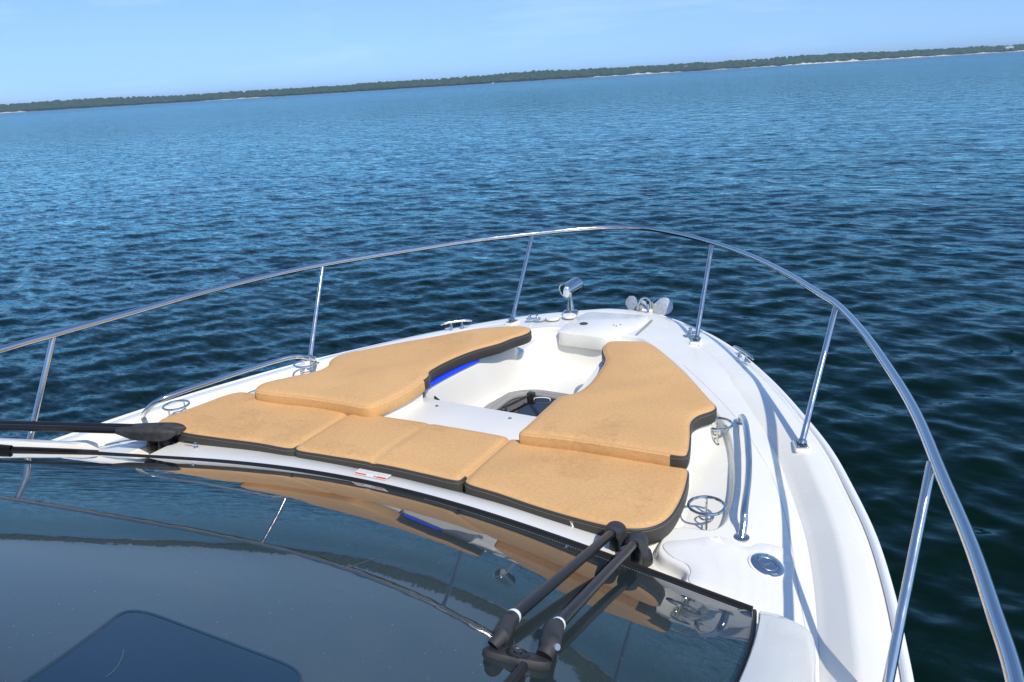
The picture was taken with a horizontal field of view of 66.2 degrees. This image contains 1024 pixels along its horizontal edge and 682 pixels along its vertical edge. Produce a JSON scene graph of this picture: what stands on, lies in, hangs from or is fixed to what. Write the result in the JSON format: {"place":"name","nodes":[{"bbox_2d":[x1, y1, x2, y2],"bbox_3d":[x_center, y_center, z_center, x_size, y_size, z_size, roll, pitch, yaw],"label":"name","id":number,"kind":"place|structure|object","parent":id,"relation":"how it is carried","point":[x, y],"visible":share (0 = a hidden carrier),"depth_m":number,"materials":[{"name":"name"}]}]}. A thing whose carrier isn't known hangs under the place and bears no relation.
{"place":"outdoors","nodes":[
{"label":"outdoors","id":0,"kind":"place"},
{"bbox_2d":[0,51,1023,681],"bbox_3d":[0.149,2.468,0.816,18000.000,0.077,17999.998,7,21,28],"label":"water","id":1,"kind":"structure","parent":0,"point":[882,201],"depth_m":13.62,"materials":[{"name":"blue liquid"}]},
{"bbox_2d":[0,225,1023,681],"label":"motor yacht","id":2,"kind":"object","parent":1,"relation":"on","point":[140,545],"visible":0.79,"depth_m":1.92,"materials":[{"name":"white plastic"}]},
{"bbox_2d":[160,392,347,455],"bbox_3d":[-1.093,0.350,3.337,0.764,0.077,0.451,7,21,28],"label":"sun pad","id":3,"kind":"object","parent":2,"relation":"on","point":[243,420],"visible":0.69,"depth_m":3.25,"materials":[{"name":"beige fabric"}]},
{"bbox_2d":[255,326,531,416],"bbox_3d":[-0.523,0.095,3.823,0.674,0.070,1.313,10,23,35],"label":"sun pad","id":4,"kind":"object","parent":2,"relation":"on","point":[378,381],"visible":0.99,"depth_m":3.60,"materials":[{"name":"beige fabric"}]},
{"bbox_2d":[295,415,508,492],"bbox_3d":[-0.425,0.415,3.017,0.759,0.077,0.416,7,21,28],"label":"sun pad","id":5,"kind":"object","parent":2,"relation":"on","point":[448,457],"visible":0.88,"depth_m":2.95,"materials":[{"name":"beige fabric"}]},
{"bbox_2d":[464,439,688,544],"bbox_3d":[0.218,0.493,2.664,0.734,0.077,0.457,7,21,28],"label":"sun pad","id":6,"kind":"object","parent":2,"relation":"on","point":[596,494],"visible":0.91,"depth_m":2.59,"materials":[{"name":"beige fabric"}]},
{"bbox_2d":[519,341,716,468],"bbox_3d":[0.547,0.212,3.273,0.650,0.070,1.145,5,20,24],"label":"sun pad","id":7,"kind":"object","parent":2,"relation":"on","point":[641,401],"visible":1,"depth_m":3.00,"materials":[{"name":"beige fabric"}]},
{"bbox_2d":[626,296,672,314],"bbox_3d":[0.836,-0.173,4.871,0.208,0.221,0.299,-10,19,-19],"label":"bow anchor","id":8,"kind":"object","parent":2,"relation":"hanging from","point":[663,306],"visible":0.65,"depth_m":4.79,"materials":[{"name":"metal"}]},
{"bbox_2d":[0,0,1023,104],"label":"sky","id":9,"kind":"structure","parent":0,"point":[51,50],"materials":[{"name":"blue"}]},
{"bbox_2d":[26,51,1007,111],"bbox_3d":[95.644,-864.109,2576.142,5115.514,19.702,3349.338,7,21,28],"label":"land","id":10,"kind":"structure","parent":0,"point":[386,89],"depth_m":2245.35,"materials":[{"name":"green plant"}]},
{"bbox_2d":[0,44,1023,112],"bbox_3d":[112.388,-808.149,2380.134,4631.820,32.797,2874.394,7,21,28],"label":"woodland","id":11,"kind":"object","parent":10,"relation":"on","point":[532,75],"visible":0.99,"depth_m":2255.03,"materials":[{"name":"green plant"}]},
{"bbox_2d":[594,71,680,76],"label":"sandy beach","id":12,"kind":"structure","parent":0,"point":[637,73],"depth_m":2236.47,"materials":[{"name":"beige sand"}]},
{"bbox_2d":[782,62,818,65],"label":"sandy beach","id":13,"kind":"structure","parent":0,"point":[802,63],"depth_m":2209.69,"materials":[{"name":"beige sand"}]},
{"bbox_2d":[819,59,862,62],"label":"sandy beach","id":14,"kind":"structure","parent":0,"point":[841,61],"depth_m":2228.73,"materials":[{"name":"beige sand"}]},
{"bbox_2d":[863,57,904,60],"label":"sandy beach","id":15,"kind":"structure","parent":0,"point":[884,58],"depth_m":2231.15,"materials":[{"name":"beige sand"}]},
{"bbox_2d":[906,55,948,57],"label":"sandy beach","id":16,"kind":"structure","parent":0,"point":[926,56],"depth_m":2233.92,"materials":[{"name":"beige sand"}]},
{"bbox_2d":[960,52,997,54],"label":"sandy beach","id":17,"kind":"structure","parent":0,"point":[981,53],"depth_m":2255.05,"materials":[{"name":"beige sand"}]}
]}

